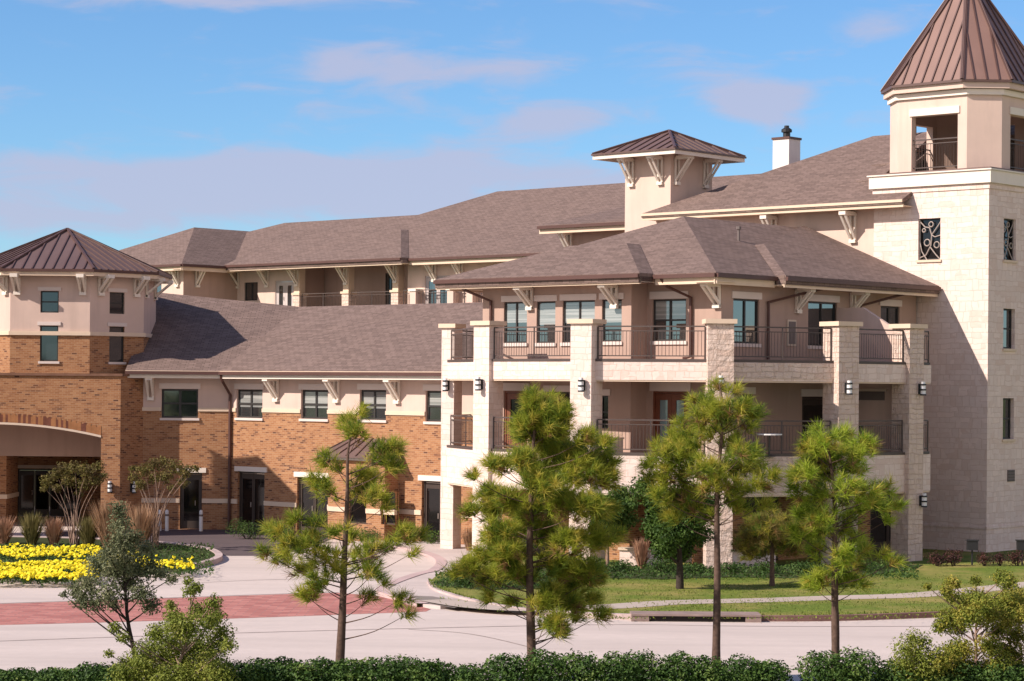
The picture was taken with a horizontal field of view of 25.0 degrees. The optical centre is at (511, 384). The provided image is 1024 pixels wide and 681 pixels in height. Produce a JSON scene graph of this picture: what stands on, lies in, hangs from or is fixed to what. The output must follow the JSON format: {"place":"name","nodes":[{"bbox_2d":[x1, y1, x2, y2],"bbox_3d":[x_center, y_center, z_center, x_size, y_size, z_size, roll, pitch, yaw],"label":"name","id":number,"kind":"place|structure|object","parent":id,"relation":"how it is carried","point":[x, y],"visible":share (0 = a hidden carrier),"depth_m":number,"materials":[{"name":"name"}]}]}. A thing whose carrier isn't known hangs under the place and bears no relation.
{"place":"outdoors","nodes":[
{"label":"outdoors","id":0,"kind":"place"},
{"bbox_2d":[0,515,19,543],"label":"ornamental grass","id":1,"kind":"object","parent":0,"point":[6,530],"depth_m":82.58,"materials":[{"name":"brown plant"}]},
{"bbox_2d":[15,510,48,544],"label":"ornamental grass","id":2,"kind":"object","parent":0,"point":[31,528],"depth_m":82.18,"materials":[{"name":"green plant"}]},
{"bbox_2d":[40,516,65,544],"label":"ornamental grass","id":3,"kind":"object","parent":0,"point":[54,530],"depth_m":82.28,"materials":[{"name":"brown plant"}]},
{"bbox_2d":[60,529,327,555],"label":"drive","id":4,"kind":"structure","parent":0,"point":[224,542],"depth_m":87.74,"materials":[{"name":"concrete"}]},
{"bbox_2d":[223,517,263,538],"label":"green shrub","id":5,"kind":"object","parent":4,"relation":"on","point":[243,526],"visible":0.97,"depth_m":88.14,"materials":[{"name":"green plant"}]},
{"bbox_2d":[0,593,429,624],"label":"brick paving","id":6,"kind":"structure","parent":0,"point":[258,606],"depth_m":60.85,"materials":[{"name":"red brick"}]},
{"bbox_2d":[365,540,469,608],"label":"walkway","id":7,"kind":"structure","parent":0,"point":[419,584],"depth_m":69.23,"materials":[{"name":"beige concrete"}]},
{"bbox_2d":[411,595,456,607],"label":"ramp","id":8,"kind":"structure","parent":7,"relation":"on","point":[426,597],"depth_m":63.38,"materials":[{"name":"grey concrete"}]},
{"bbox_2d":[460,527,471,550],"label":"ornamental grass","id":9,"kind":"object","parent":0,"point":[467,539],"depth_m":81.26,"materials":[{"name":"beige plant"}]},
{"bbox_2d":[0,516,1023,680],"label":"road","id":10,"kind":"structure","parent":0,"point":[787,643],"depth_m":55.35,"materials":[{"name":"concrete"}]},
{"bbox_2d":[0,537,214,569],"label":"planting bed","id":11,"kind":"object","parent":10,"relation":"on","point":[20,540],"visible":0.24,"depth_m":81.13,"materials":[{"name":"plant"}]},
{"bbox_2d":[38,460,108,545],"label":"crape myrtle","id":12,"kind":"object","parent":11,"relation":"on","point":[70,469],"visible":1,"depth_m":81.92,"materials":[{"name":"green plant"}]},
{"bbox_2d":[74,514,101,544],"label":"ornamental grass","id":13,"kind":"object","parent":11,"relation":"on","point":[88,534],"depth_m":81.44,"materials":[{"name":"green plant"}]},
{"bbox_2d":[0,542,194,579],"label":"yellow flowers","id":14,"kind":"object","parent":11,"relation":"on","point":[32,571],"visible":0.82,"depth_m":71.05,"materials":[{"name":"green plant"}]},
{"bbox_2d":[0,541,214,585],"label":"bed foliage","id":15,"kind":"object","parent":11,"relation":"on","point":[178,570],"visible":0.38,"depth_m":74.64,"materials":[{"name":"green plant"}]},
{"bbox_2d":[83,497,131,547],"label":"ornamental grass","id":16,"kind":"object","parent":11,"relation":"on","point":[101,523],"depth_m":80.95,"materials":[{"name":"beige plant"}]},
{"bbox_2d":[124,503,159,549],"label":"ornamental grass","id":17,"kind":"object","parent":11,"relation":"on","point":[142,519],"depth_m":80.17,"materials":[{"name":"beige plant"}]},
{"bbox_2d":[125,455,200,547],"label":"crape myrtle","id":18,"kind":"object","parent":11,"relation":"on","point":[184,471],"visible":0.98,"depth_m":81.57,"materials":[{"name":"green plant"}]},
{"bbox_2d":[4,536,222,578],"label":"kerb","id":19,"kind":"structure","parent":10,"relation":"on","point":[217,558],"depth_m":78.41,"materials":[{"name":"concrete"}]},
{"bbox_2d":[2,592,336,602],"bbox_3d":[-10.091,5.912,63.715,11.328,0.001,0.514,0,0,-26],"label":"paving edge","id":20,"kind":"object","parent":10,"relation":"on","point":[163,597],"visible":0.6,"depth_m":64.36,"materials":[{"name":"beige concrete"}]},
{"bbox_2d":[357,526,381,541],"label":"green shrub","id":21,"kind":"object","parent":10,"relation":"on","point":[369,533],"visible":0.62,"depth_m":86.53,"materials":[{"name":"green plant"}]},
{"bbox_2d":[361,543,446,606],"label":"kerb","id":22,"kind":"structure","parent":10,"relation":"on","point":[438,560],"depth_m":71.94,"materials":[{"name":"beige concrete"}]},
{"bbox_2d":[7,624,1023,640],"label":"road joint","id":23,"kind":"object","parent":10,"relation":"on","point":[535,625],"visible":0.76,"depth_m":57.66,"materials":[{"name":"grey concrete"}]},
{"bbox_2d":[427,580,947,621],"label":"kerb","id":24,"kind":"structure","parent":10,"relation":"on","point":[906,615],"depth_m":59.41,"materials":[{"name":"concrete"}]},
{"bbox_2d":[630,611,760,622],"bbox_3d":[4.682,5.953,59.044,3.300,0.210,0.920,0,0,0],"label":"storm drain","id":25,"kind":"object","parent":10,"relation":"on","point":[678,616],"visible":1,"depth_m":58.65,"materials":[{"name":"beige concrete"}]},
{"bbox_2d":[0,0,1023,281],"label":"sky","id":26,"kind":"structure","parent":0,"point":[124,124],"materials":[{"name":"blue"}]},
{"bbox_2d":[630,538,650,567],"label":"ornamental grass","id":27,"kind":"object","parent":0,"point":[640,550],"depth_m":73.75,"materials":[{"name":"beige plant"}]},
{"bbox_2d":[420,582,1023,610],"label":"sidewalk","id":28,"kind":"structure","parent":0,"point":[461,603],"depth_m":63.10,"materials":[{"name":"beige concrete"}]},
{"bbox_2d":[428,549,1023,618],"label":"lawn","id":29,"kind":"structure","parent":0,"point":[965,569],"depth_m":66.50,"materials":[{"name":"green plant"}]},
{"bbox_2d":[436,566,557,589],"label":"mulch bed","id":30,"kind":"object","parent":29,"relation":"on","point":[508,588],"visible":0.2,"depth_m":66.81,"materials":[{"name":"brown soil"}]},
{"bbox_2d":[443,574,475,586],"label":"shrub","id":31,"kind":"object","parent":30,"relation":"on","point":[459,580],"visible":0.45,"depth_m":66.61,"materials":[{"name":"green plant"}]},
{"bbox_2d":[628,475,723,588],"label":"lawn tree","id":32,"kind":"object","parent":29,"relation":"on","point":[669,544],"visible":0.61,"depth_m":66.36,"materials":[{"name":"green plant"}]},
{"bbox_2d":[434,562,918,589],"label":"ground cover","id":33,"kind":"object","parent":29,"relation":"on","point":[792,572],"visible":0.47,"depth_m":71.21,"materials":[{"name":"green plant"}]},
{"bbox_2d":[433,216,940,568],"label":"balcony wing","id":34,"kind":"structure","parent":29,"relation":"on","point":[633,337],"depth_m":78.05,"materials":[{"name":"beige paint"}]},
{"bbox_2d":[501,296,527,345],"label":"window","id":35,"kind":"structure","parent":34,"relation":"in","point":[515,312],"depth_m":80.59,"materials":[{"name":"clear glass"}]},
{"bbox_2d":[503,383,529,447],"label":"door","id":36,"kind":"structure","parent":34,"relation":"in","point":[512,390],"depth_m":80.71,"materials":[{"name":"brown wood"}]},
{"bbox_2d":[522,491,552,554],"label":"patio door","id":37,"kind":"structure","parent":34,"relation":"in","point":[539,550],"depth_m":79.75,"materials":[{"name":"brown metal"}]},
{"bbox_2d":[534,295,557,345],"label":"window","id":38,"kind":"structure","parent":34,"relation":"in","point":[546,310],"depth_m":79.65,"materials":[{"name":"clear glass"}]},
{"bbox_2d":[543,385,569,430],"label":"window","id":39,"kind":"structure","parent":34,"relation":"in","point":[566,389],"depth_m":79.09,"materials":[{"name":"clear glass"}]},
{"bbox_2d":[560,294,596,345],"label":"window","id":40,"kind":"structure","parent":34,"relation":"in","point":[572,309],"depth_m":78.74,"materials":[{"name":"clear glass"}]},
{"bbox_2d":[602,389,610,428],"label":"window","id":41,"kind":"structure","parent":34,"relation":"in","point":[604,391],"depth_m":77.86,"materials":[{"name":"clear glass"}]},
{"bbox_2d":[599,293,623,344],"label":"window","id":42,"kind":"structure","parent":34,"relation":"in","point":[613,317],"depth_m":77.67,"materials":[{"name":"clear glass"}]},
{"bbox_2d":[645,500,691,562],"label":"patio door","id":43,"kind":"structure","parent":34,"relation":"in","point":[651,542],"depth_m":77.60,"materials":[{"name":"black glass"}]},
{"bbox_2d":[649,291,688,344],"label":"window","id":44,"kind":"structure","parent":34,"relation":"in","point":[669,309],"depth_m":77.09,"materials":[{"name":"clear glass"}]},
{"bbox_2d":[649,382,690,451],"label":"door","id":45,"kind":"structure","parent":34,"relation":"in","point":[664,405],"depth_m":77.14,"materials":[{"name":"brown wood"}]},
{"bbox_2d":[732,291,761,346],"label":"window","id":46,"kind":"structure","parent":34,"relation":"in","point":[745,310],"depth_m":76.67,"materials":[{"name":"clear glass"}]},
{"bbox_2d":[740,387,755,426],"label":"window","id":47,"kind":"structure","parent":34,"relation":"in","point":[749,389],"depth_m":76.73,"materials":[{"name":"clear glass"}]},
{"bbox_2d":[745,497,777,559],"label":"patio door","id":48,"kind":"structure","parent":34,"relation":"in","point":[752,498],"depth_m":77.31,"materials":[{"name":"brown metal"}]},
{"bbox_2d":[801,389,822,449],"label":"door","id":49,"kind":"structure","parent":34,"relation":"in","point":[812,407],"depth_m":79.55,"materials":[{"name":"black glass"}]},
{"bbox_2d":[807,294,839,348],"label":"window","id":50,"kind":"structure","parent":34,"relation":"in","point":[821,311],"depth_m":79.90,"materials":[{"name":"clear glass"}]},
{"bbox_2d":[870,495,890,550],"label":"patio door","id":51,"kind":"structure","parent":34,"relation":"in","point":[881,534],"depth_m":82.84,"materials":[{"name":"black glass"}]},
{"bbox_2d":[879,300,901,323],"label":"window","id":52,"kind":"structure","parent":34,"relation":"in","point":[889,314],"depth_m":83.21,"materials":[{"name":"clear glass"}]},
{"bbox_2d":[605,564,922,578],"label":"mulch bed","id":53,"kind":"object","parent":29,"relation":"on","point":[722,576],"visible":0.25,"depth_m":71.90,"materials":[{"name":"brown soil"}]},
{"bbox_2d":[589,483,640,564],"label":"lawn tree","id":54,"kind":"object","parent":53,"relation":"on","point":[628,518],"visible":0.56,"depth_m":74.25,"materials":[{"name":"green plant"}]},
{"bbox_2d":[606,559,633,570],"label":"shrub","id":55,"kind":"object","parent":53,"relation":"on","point":[622,565],"visible":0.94,"depth_m":72.64,"materials":[{"name":"green plant"}]},
{"bbox_2d":[642,557,676,571],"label":"shrub","id":56,"kind":"object","parent":53,"relation":"on","point":[661,564],"visible":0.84,"depth_m":72.35,"materials":[{"name":"green plant"}]},
{"bbox_2d":[683,561,706,572],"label":"shrub","id":57,"kind":"object","parent":53,"relation":"on","point":[698,566],"visible":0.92,"depth_m":72.12,"materials":[{"name":"green plant"}]},
{"bbox_2d":[721,561,748,572],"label":"shrub","id":58,"kind":"object","parent":53,"relation":"on","point":[726,564],"visible":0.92,"depth_m":72.63,"materials":[{"name":"green plant"}]},
{"bbox_2d":[752,560,781,572],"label":"shrub","id":59,"kind":"object","parent":53,"relation":"on","point":[763,567],"visible":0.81,"depth_m":72.34,"materials":[{"name":"green plant"}]},
{"bbox_2d":[786,559,819,572],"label":"shrub","id":60,"kind":"object","parent":53,"relation":"on","point":[800,567],"visible":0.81,"depth_m":72.03,"materials":[{"name":"green plant"}]},
{"bbox_2d":[727,506,805,585],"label":"pine tree","id":61,"kind":"object","parent":29,"relation":"on","point":[747,541],"visible":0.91,"depth_m":67.64,"materials":[{"name":"green plant"}]},
{"bbox_2d":[537,125,1014,497],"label":"wing","id":62,"kind":"structure","parent":29,"relation":"on","point":[830,194],"depth_m":89.84,"materials":[{"name":"brown tile"}]},
{"bbox_2d":[591,129,746,231],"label":"lookout","id":63,"kind":"object","parent":62,"relation":"on","point":[665,167],"visible":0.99,"depth_m":93.35,"materials":[{"name":"beige paint"}]},
{"bbox_2d":[923,550,946,565],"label":"red shrub","id":64,"kind":"object","parent":29,"relation":"on","point":[935,559],"visible":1,"depth_m":76.02,"materials":[{"name":"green plant"}]},
{"bbox_2d":[867,0,1023,552],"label":"stone tower","id":65,"kind":"structure","parent":29,"relation":"on","point":[954,84],"depth_m":83.63,"materials":[{"name":"stone"}]},
{"bbox_2d":[916,218,941,262],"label":"window","id":66,"kind":"structure","parent":65,"relation":"in","point":[929,230],"depth_m":84.27,"materials":[{"name":"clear glass"}]},
{"bbox_2d":[1002,398,1015,441],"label":"window","id":67,"kind":"structure","parent":65,"relation":"in","point":[1006,401],"depth_m":83.82,"materials":[{"name":"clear glass"}]},
{"bbox_2d":[1002,309,1016,350],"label":"window","id":68,"kind":"structure","parent":65,"relation":"in","point":[1007,313],"depth_m":83.80,"materials":[{"name":"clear glass"}]},
{"bbox_2d":[1003,219,1017,262],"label":"window","id":69,"kind":"structure","parent":65,"relation":"in","point":[1008,224],"depth_m":83.76,"materials":[{"name":"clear glass"}]},
{"bbox_2d":[943,548,962,565],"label":"red shrub","id":70,"kind":"object","parent":29,"relation":"on","point":[958,556],"visible":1,"depth_m":76.09,"materials":[{"name":"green plant"}]},
{"bbox_2d":[965,539,978,564],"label":"path light","id":71,"kind":"object","parent":29,"relation":"on","point":[971,544],"visible":1,"depth_m":76.51,"materials":[{"name":"black metal"}]},
{"bbox_2d":[976,551,992,565],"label":"red shrub","id":72,"kind":"object","parent":29,"relation":"on","point":[981,560],"visible":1,"depth_m":76.22,"materials":[{"name":"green plant"}]},
{"bbox_2d":[991,552,1007,565],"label":"red shrub","id":73,"kind":"object","parent":29,"relation":"on","point":[998,557],"visible":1,"depth_m":76.26,"materials":[{"name":"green plant"}]},
{"bbox_2d":[1006,549,1023,565],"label":"red shrub","id":74,"kind":"object","parent":29,"relation":"on","point":[1015,557],"visible":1,"depth_m":76.32,"materials":[{"name":"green plant"}]},
{"bbox_2d":[1015,539,1023,564],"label":"path light","id":75,"kind":"object","parent":29,"relation":"on","point":[1019,544],"visible":1,"depth_m":76.68,"materials":[{"name":"black metal"}]},
{"label":"ground","id":76,"kind":"structure","parent":0,"visible":0},
{"bbox_2d":[0,228,172,529],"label":"entrance turret","id":77,"kind":"object","parent":76,"relation":"on","point":[77,316],"visible":0.93,"depth_m":93.00,"materials":[{"name":"brick"}]},
{"bbox_2d":[37,322,60,363],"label":"window","id":78,"kind":"structure","parent":77,"relation":"in","point":[48,343],"depth_m":93.01,"materials":[{"name":"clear glass"}]},
{"bbox_2d":[18,469,80,516],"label":"glazed door","id":79,"kind":"structure","parent":77,"relation":"in","point":[30,498],"depth_m":101.35,"materials":[{"name":"black glass"}]},
{"bbox_2d":[38,287,60,312],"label":"window","id":80,"kind":"structure","parent":77,"relation":"in","point":[49,295],"depth_m":93.01,"materials":[{"name":"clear glass"}]},
{"bbox_2d":[107,322,126,363],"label":"window","id":81,"kind":"structure","parent":77,"relation":"in","point":[115,342],"depth_m":93.92,"materials":[{"name":"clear glass"}]},
{"bbox_2d":[108,288,126,313],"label":"window","id":82,"kind":"structure","parent":77,"relation":"in","point":[116,299],"depth_m":93.90,"materials":[{"name":"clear glass"}]},
{"bbox_2d":[125,292,482,543],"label":"brick wing","id":83,"kind":"structure","parent":76,"relation":"on","point":[236,393],"depth_m":92.57,"materials":[{"name":"brown brick"}]},
{"bbox_2d":[159,383,200,420],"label":"window","id":84,"kind":"structure","parent":83,"relation":"in","point":[179,400],"depth_m":93.83,"materials":[{"name":"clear glass"}]},
{"bbox_2d":[180,473,201,528],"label":"glazed door","id":85,"kind":"structure","parent":83,"relation":"in","point":[191,496],"depth_m":93.85,"materials":[{"name":"black glass"}]},
{"bbox_2d":[234,383,263,420],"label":"window","id":86,"kind":"structure","parent":83,"relation":"in","point":[249,401],"depth_m":92.96,"materials":[{"name":"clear glass"}]},
{"bbox_2d":[239,471,264,530],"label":"glazed door","id":87,"kind":"structure","parent":83,"relation":"in","point":[252,486],"depth_m":92.89,"materials":[{"name":"black glass"}]},
{"bbox_2d":[298,384,328,421],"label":"window","id":88,"kind":"structure","parent":83,"relation":"in","point":[315,396],"depth_m":90.37,"materials":[{"name":"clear glass"}]},
{"bbox_2d":[299,477,327,535],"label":"glazed door","id":89,"kind":"structure","parent":83,"relation":"in","point":[307,504],"depth_m":90.70,"materials":[{"name":"grey glass"}]},
{"bbox_2d":[357,384,387,422],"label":"window","id":90,"kind":"structure","parent":83,"relation":"in","point":[374,394],"depth_m":88.16,"materials":[{"name":"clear glass"}]},
{"bbox_2d":[423,384,440,423],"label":"window","id":91,"kind":"structure","parent":83,"relation":"in","point":[433,390],"depth_m":86.10,"materials":[{"name":"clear glass"}]},
{"bbox_2d":[423,481,440,541],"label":"glazed door","id":92,"kind":"structure","parent":83,"relation":"in","point":[431,504],"depth_m":86.21,"materials":[{"name":"grey glass"}]},
{"bbox_2d":[118,174,757,482],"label":"wing","id":93,"kind":"structure","parent":76,"relation":"on","point":[407,259],"depth_m":129.64,"materials":[{"name":"brown tile"}]},
{"bbox_2d":[245,282,257,300],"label":"window","id":94,"kind":"structure","parent":93,"relation":"in","point":[251,288],"depth_m":133.39,"materials":[{"name":"black glass"}]},
{"bbox_2d":[275,280,293,305],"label":"door","id":95,"kind":"structure","parent":93,"relation":"in","point":[284,288],"depth_m":131.48,"materials":[{"name":"white glass"}]},
{"bbox_2d":[385,273,391,304],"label":"balcony door","id":96,"kind":"structure","parent":93,"relation":"in","point":[388,281],"depth_m":128.88,"materials":[{"name":"black glass"}]},
{"bbox_2d":[425,275,449,303],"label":"door","id":97,"kind":"structure","parent":93,"relation":"in","point":[429,285],"depth_m":123.61,"materials":[{"name":"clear glass"}]},
{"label":"verge","id":98,"kind":"structure","parent":0,"visible":0},
{"bbox_2d":[0,667,35,680],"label":"clipped hedge","id":99,"kind":"object","parent":98,"relation":"on","point":[17,674],"visible":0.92,"depth_m":43.40,"materials":[{"name":"green plant"}]},
{"bbox_2d":[21,666,84,680],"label":"clipped hedge","id":100,"kind":"object","parent":98,"relation":"on","point":[54,674],"visible":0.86,"depth_m":43.27,"materials":[{"name":"green plant"}]},
{"bbox_2d":[65,661,135,680],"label":"clipped hedge","id":101,"kind":"object","parent":98,"relation":"on","point":[92,672],"visible":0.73,"depth_m":43.26,"materials":[{"name":"green plant"}]},
{"bbox_2d":[58,500,180,680],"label":"oak sapling","id":102,"kind":"object","parent":98,"relation":"on","point":[115,568],"visible":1,"depth_m":44.76,"materials":[{"name":"green plant"}]},
{"bbox_2d":[103,576,240,680],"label":"yellow green shrub","id":103,"kind":"object","parent":98,"relation":"on","point":[196,652],"visible":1,"depth_m":42.95,"materials":[{"name":"green plant"}]},
{"bbox_2d":[249,399,433,661],"bbox_3d":[-3.294,3.078,44.870,3.735,5.700,3.266,0,0,0],"label":"pine tree","id":104,"kind":"object","parent":98,"relation":"on","point":[385,453],"visible":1,"depth_m":44.55,"materials":[{"name":"green plant"}]},
{"bbox_2d":[199,654,492,680],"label":"clipped hedge","id":105,"kind":"object","parent":98,"relation":"on","point":[260,669],"visible":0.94,"depth_m":43.28,"materials":[{"name":"green plant"}]},
{"bbox_2d":[441,381,633,671],"bbox_3d":[0.598,2.919,44.637,3.595,6.079,3.151,0,0,37],"label":"pine tree","id":106,"kind":"object","parent":98,"relation":"on","point":[553,465],"visible":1,"depth_m":44.55,"materials":[{"name":"green plant"}]},
{"bbox_2d":[482,648,795,680],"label":"clipped hedge","id":107,"kind":"object","parent":98,"relation":"on","point":[632,668],"visible":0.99,"depth_m":43.31,"materials":[{"name":"green plant"}]},
{"bbox_2d":[632,371,788,669],"bbox_3d":[3.795,2.857,44.697,3.053,6.250,3.224,0,0,0],"label":"pine tree","id":108,"kind":"object","parent":98,"relation":"on","point":[683,440],"visible":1,"depth_m":44.62,"materials":[{"name":"green plant"}]},
{"bbox_2d":[778,415,911,661],"bbox_3d":[6.393,3.292,44.658,2.688,5.419,2.700,0,0,0],"label":"pine tree","id":109,"kind":"object","parent":98,"relation":"on","point":[822,451],"visible":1,"depth_m":44.40,"materials":[{"name":"green plant"}]},
{"bbox_2d":[794,645,923,680],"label":"clipped hedge","id":110,"kind":"object","parent":98,"relation":"on","point":[852,669],"visible":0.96,"depth_m":43.35,"materials":[{"name":"green plant"}]},
{"bbox_2d":[883,627,947,680],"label":"yellow green shrub","id":111,"kind":"object","parent":98,"relation":"on","point":[911,652],"visible":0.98,"depth_m":43.13,"materials":[{"name":"green plant"}]},
{"bbox_2d":[912,659,1023,680],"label":"clipped hedge","id":112,"kind":"object","parent":98,"relation":"on","point":[981,674],"visible":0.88,"depth_m":43.23,"materials":[{"name":"green plant"}]},
{"bbox_2d":[921,567,1023,679],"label":"young tree","id":113,"kind":"object","parent":98,"relation":"on","point":[980,608],"visible":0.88,"depth_m":43.65,"materials":[{"name":"green plant"}]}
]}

